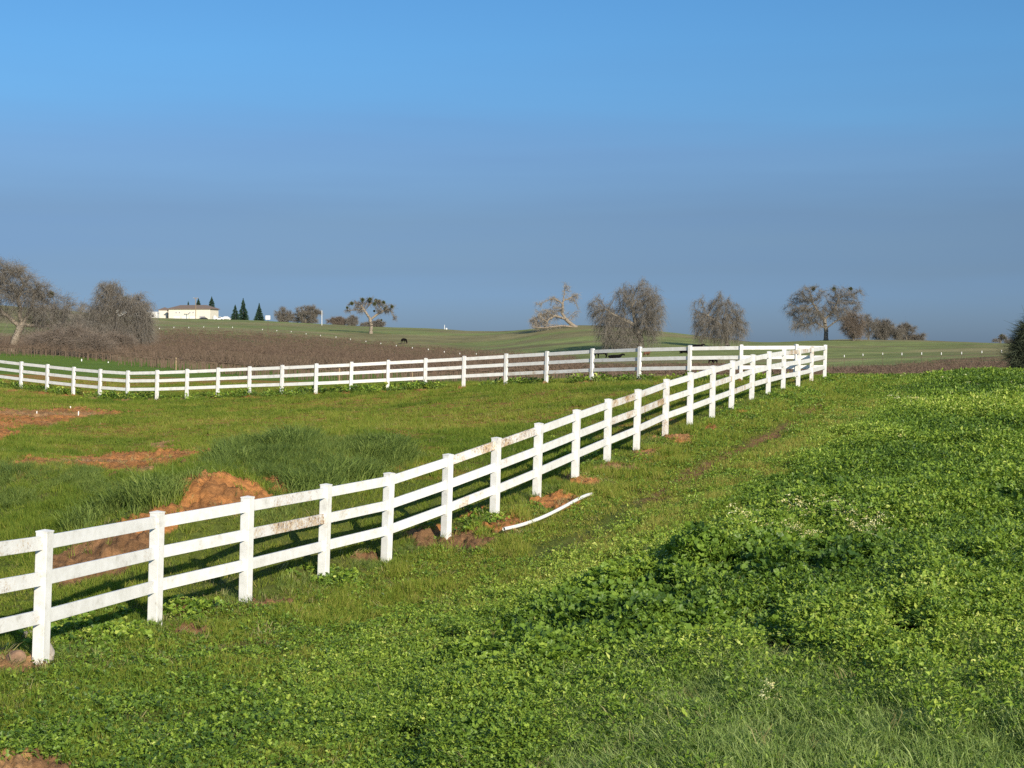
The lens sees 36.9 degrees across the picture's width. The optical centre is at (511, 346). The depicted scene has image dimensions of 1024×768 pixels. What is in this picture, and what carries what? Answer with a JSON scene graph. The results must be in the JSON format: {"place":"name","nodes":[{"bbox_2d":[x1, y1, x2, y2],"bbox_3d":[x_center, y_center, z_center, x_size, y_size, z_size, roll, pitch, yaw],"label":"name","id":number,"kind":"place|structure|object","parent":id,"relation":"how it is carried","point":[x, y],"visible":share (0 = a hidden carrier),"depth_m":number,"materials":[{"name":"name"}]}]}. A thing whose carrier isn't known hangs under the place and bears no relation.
{"place":"outdoors","nodes":[
{"label":"outdoors","id":0,"kind":"place"},
{"bbox_2d":[0,374,819,683],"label":"long grass","id":1,"kind":"structure","parent":0,"point":[372,450],"depth_m":27.48,"materials":[{"name":"green plant"}]},
{"bbox_2d":[0,305,1023,767],"bbox_3d":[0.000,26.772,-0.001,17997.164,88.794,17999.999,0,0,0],"label":"ground","id":2,"kind":"structure","parent":0,"point":[204,491],"depth_m":38.58,"materials":[{"name":"soil"}]},
{"bbox_2d":[0,330,17,350],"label":"bare shrub","id":3,"kind":"object","parent":2,"relation":"on","point":[1,333],"visible":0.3,"depth_m":180.07,"materials":[{"name":"brown plant"}]},
{"bbox_2d":[6,650,26,664],"bbox_3d":[-4.999,3.151,15.484,0.255,0.207,0.165,17,-27,43],"label":"rock","id":4,"kind":"object","parent":2,"relation":"on","point":[19,653],"visible":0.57,"depth_m":15.43,"materials":[{"name":"beige stone"}]},
{"bbox_2d":[18,328,50,352],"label":"bare shrub","id":5,"kind":"object","parent":2,"relation":"on","point":[26,337],"visible":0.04,"depth_m":175.37,"materials":[{"name":"brown plant"}]},
{"bbox_2d":[21,324,68,354],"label":"bare shrub","id":6,"kind":"object","parent":2,"relation":"on","point":[44,338],"visible":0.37,"depth_m":171.08,"materials":[{"name":"brown plant"}]},
{"bbox_2d":[49,643,54,661],"bbox_3d":[-4.710,3.104,15.631,0.110,0.206,0.102,-14,-15,-20],"label":"rock","id":7,"kind":"object","parent":2,"relation":"on","point":[52,653],"visible":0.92,"depth_m":15.60,"materials":[{"name":"stone"}]},
{"bbox_2d":[0,255,111,351],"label":"oak tree","id":8,"kind":"object","parent":2,"relation":"on","point":[34,296],"visible":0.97,"depth_m":179.36,"materials":[{"name":"grey plant"}]},
{"bbox_2d":[47,320,101,356],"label":"bare shrub","id":9,"kind":"object","parent":2,"relation":"on","point":[70,335],"visible":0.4,"depth_m":165.59,"materials":[{"name":"brown plant"}]},
{"bbox_2d":[67,301,90,324],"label":"oak tree","id":10,"kind":"object","parent":2,"relation":"on","point":[79,312],"visible":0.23,"depth_m":264.86,"materials":[{"name":"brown plant"}]},
{"bbox_2d":[69,321,133,360],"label":"bare shrub","id":11,"kind":"object","parent":2,"relation":"on","point":[102,342],"visible":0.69,"depth_m":158.96,"materials":[{"name":"brown plant"}]},
{"bbox_2d":[75,279,162,346],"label":"oak tree","id":12,"kind":"object","parent":2,"relation":"on","point":[141,315],"visible":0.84,"depth_m":233.75,"materials":[{"name":"grey plant"}]},
{"bbox_2d":[103,325,142,350],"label":"bare shrub","id":13,"kind":"object","parent":2,"relation":"on","point":[124,339],"visible":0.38,"depth_m":199.09,"materials":[{"name":"brown plant"}]},
{"bbox_2d":[151,311,158,317],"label":"farm shed","id":14,"kind":"structure","parent":2,"relation":"on","point":[157,313],"depth_m":640.00,"materials":[{"name":"white paint"}]},
{"bbox_2d":[158,307,168,317],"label":"farm shed","id":15,"kind":"structure","parent":2,"relation":"on","point":[164,312],"depth_m":674.00,"materials":[{"name":"beige paint"}]},
{"bbox_2d":[167,305,219,318],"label":"farm house","id":16,"kind":"structure","parent":2,"relation":"on","point":[188,311],"depth_m":668.37,"materials":[{"name":"beige paint"}]},
{"bbox_2d":[209,296,218,314],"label":"conifer tree","id":17,"kind":"object","parent":2,"relation":"on","point":[211,303],"visible":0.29,"depth_m":689.75,"materials":[{"name":"green plant"}]},
{"bbox_2d":[230,305,239,319],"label":"conifer tree","id":18,"kind":"object","parent":2,"relation":"on","point":[234,316],"visible":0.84,"depth_m":639.57,"materials":[{"name":"green plant"}]},
{"bbox_2d":[238,298,249,319],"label":"conifer tree","id":19,"kind":"object","parent":2,"relation":"on","point":[243,311],"visible":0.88,"depth_m":644.41,"materials":[{"name":"green plant"}]},
{"bbox_2d":[253,303,264,320],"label":"conifer tree","id":20,"kind":"object","parent":2,"relation":"on","point":[259,315],"visible":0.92,"depth_m":639.48,"materials":[{"name":"green plant"}]},
{"bbox_2d":[273,306,292,321],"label":"oak tree","id":21,"kind":"object","parent":2,"relation":"on","point":[281,313],"visible":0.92,"depth_m":619.34,"materials":[{"name":"brown plant"}]},
{"bbox_2d":[285,304,322,323],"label":"oak tree","id":22,"kind":"object","parent":2,"relation":"on","point":[311,317],"visible":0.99,"depth_m":618.60,"materials":[{"name":"brown plant"}]},
{"bbox_2d":[325,315,346,324],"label":"oak tree","id":23,"kind":"object","parent":2,"relation":"on","point":[337,320],"visible":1,"depth_m":624.55,"materials":[{"name":"brown plant"}]},
{"bbox_2d":[344,314,359,325],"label":"oak tree","id":24,"kind":"object","parent":2,"relation":"on","point":[351,321],"visible":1,"depth_m":624.23,"materials":[{"name":"brown plant"}]},
{"bbox_2d":[0,325,743,381],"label":"vineyard","id":25,"kind":"object","parent":2,"relation":"on","point":[252,356],"visible":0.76,"depth_m":168.77,"materials":[{"name":"brown plant"}]},
{"bbox_2d":[345,296,398,333],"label":"oak tree","id":26,"kind":"object","parent":2,"relation":"on","point":[359,308],"visible":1,"depth_m":450.00,"materials":[{"name":"brown plant"}]},
{"bbox_2d":[360,319,385,326],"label":"oak tree","id":27,"kind":"object","parent":2,"relation":"on","point":[378,323],"visible":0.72,"depth_m":609.21,"materials":[{"name":"brown plant"}]},
{"bbox_2d":[0,344,823,399],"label":"rail fence","id":28,"kind":"object","parent":2,"relation":"on","point":[639,359],"visible":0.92,"depth_m":67.23,"materials":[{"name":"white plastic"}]},
{"bbox_2d":[0,345,826,664],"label":"rail fence","id":29,"kind":"object","parent":2,"relation":"on","point":[44,613],"visible":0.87,"depth_m":21.74,"materials":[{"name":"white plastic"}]},
{"bbox_2d":[0,372,928,767],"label":"short grass","id":30,"kind":"structure","parent":2,"relation":"on","point":[202,412],"depth_m":28.85,"materials":[{"name":"green plant"}]},
{"bbox_2d":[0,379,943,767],"bbox_3d":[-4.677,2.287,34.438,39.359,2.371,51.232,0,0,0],"label":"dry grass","id":31,"kind":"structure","parent":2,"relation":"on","point":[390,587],"depth_m":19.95,"materials":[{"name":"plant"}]},
{"bbox_2d":[0,368,1013,651],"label":"grass","id":32,"kind":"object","parent":2,"relation":"on","point":[110,628],"visible":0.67,"depth_m":24.94,"materials":[{"name":"green plant"}]},
{"bbox_2d":[0,366,1023,767],"bbox_3d":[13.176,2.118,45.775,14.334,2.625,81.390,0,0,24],"label":"weeds","id":33,"kind":"object","parent":2,"relation":"on","point":[952,462],"visible":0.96,"depth_m":15.28,"materials":[{"name":"green plant"}]},
{"bbox_2d":[502,493,591,530],"bbox_3d":[0.719,2.746,25.775,0.222,0.318,3.515,0,0,26],"label":"plastic pipe","id":34,"kind":"object","parent":2,"relation":"on","point":[545,515],"visible":0.99,"depth_m":25.29,"materials":[{"name":"white plastic"}]},
{"bbox_2d":[528,282,580,331],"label":"oak tree","id":35,"kind":"object","parent":2,"relation":"on","point":[543,315],"visible":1,"depth_m":419.70,"materials":[{"name":"brown plant"}]},
{"bbox_2d":[608,353,624,357],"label":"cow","id":36,"kind":"object","parent":2,"relation":"on","point":[615,356],"visible":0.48,"depth_m":251.59},
{"bbox_2d":[581,276,671,349],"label":"oak tree","id":37,"kind":"object","parent":2,"relation":"on","point":[648,318],"visible":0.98,"depth_m":299.30,"materials":[{"name":"grey plant"}]},
{"bbox_2d":[687,291,751,346],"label":"oak tree","id":38,"kind":"object","parent":2,"relation":"on","point":[728,331],"visible":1,"depth_m":329.61,"materials":[{"name":"brown plant"}]},
{"bbox_2d":[456,465,1023,767],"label":"field grass","id":39,"kind":"structure","parent":2,"relation":"on","point":[946,748],"depth_m":10.94,"materials":[{"name":"green plant"}]},
{"bbox_2d":[561,355,1009,376],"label":"vineyard","id":40,"kind":"object","parent":2,"relation":"on","point":[916,368],"visible":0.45,"depth_m":124.88,"materials":[{"name":"brown plant"}]},
{"bbox_2d":[779,283,866,340],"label":"oak tree","id":41,"kind":"object","parent":2,"relation":"on","point":[836,309],"visible":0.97,"depth_m":379.65,"materials":[{"name":"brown plant"}]},
{"bbox_2d":[838,310,867,340],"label":"oak tree","id":42,"kind":"object","parent":2,"relation":"on","point":[851,327],"visible":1,"depth_m":371.41,"materials":[{"name":"brown plant"}]},
{"bbox_2d":[862,310,880,339],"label":"oak tree","id":43,"kind":"object","parent":2,"relation":"on","point":[871,324],"visible":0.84,"depth_m":429.06,"materials":[{"name":"brown plant"}]},
{"bbox_2d":[726,371,1021,699],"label":"wild flowers","id":44,"kind":"object","parent":2,"relation":"on","point":[799,500],"visible":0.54,"depth_m":19.77,"materials":[{"name":"white plant"}]},
{"bbox_2d":[870,317,905,339],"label":"oak tree","id":45,"kind":"object","parent":2,"relation":"on","point":[888,330],"visible":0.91,"depth_m":433.44,"materials":[{"name":"brown plant"}]},
{"bbox_2d":[892,320,926,339],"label":"oak tree","id":46,"kind":"object","parent":2,"relation":"on","point":[910,335],"visible":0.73,"depth_m":439.05,"materials":[{"name":"brown plant"}]},
{"bbox_2d":[991,333,1007,342],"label":"oak tree","id":47,"kind":"object","parent":2,"relation":"on","point":[1000,338],"visible":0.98,"depth_m":539.63,"materials":[{"name":"brown plant"}]},
{"bbox_2d":[996,304,1023,368],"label":"leafy tree","id":48,"kind":"object","parent":2,"relation":"on","point":[1016,357],"visible":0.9,"depth_m":95.74,"materials":[{"name":"green plant"}]},
{"bbox_2d":[0,0,1023,342],"label":"sky","id":49,"kind":"structure","parent":0,"point":[454,164],"materials":[{"name":"blue"}]}
]}

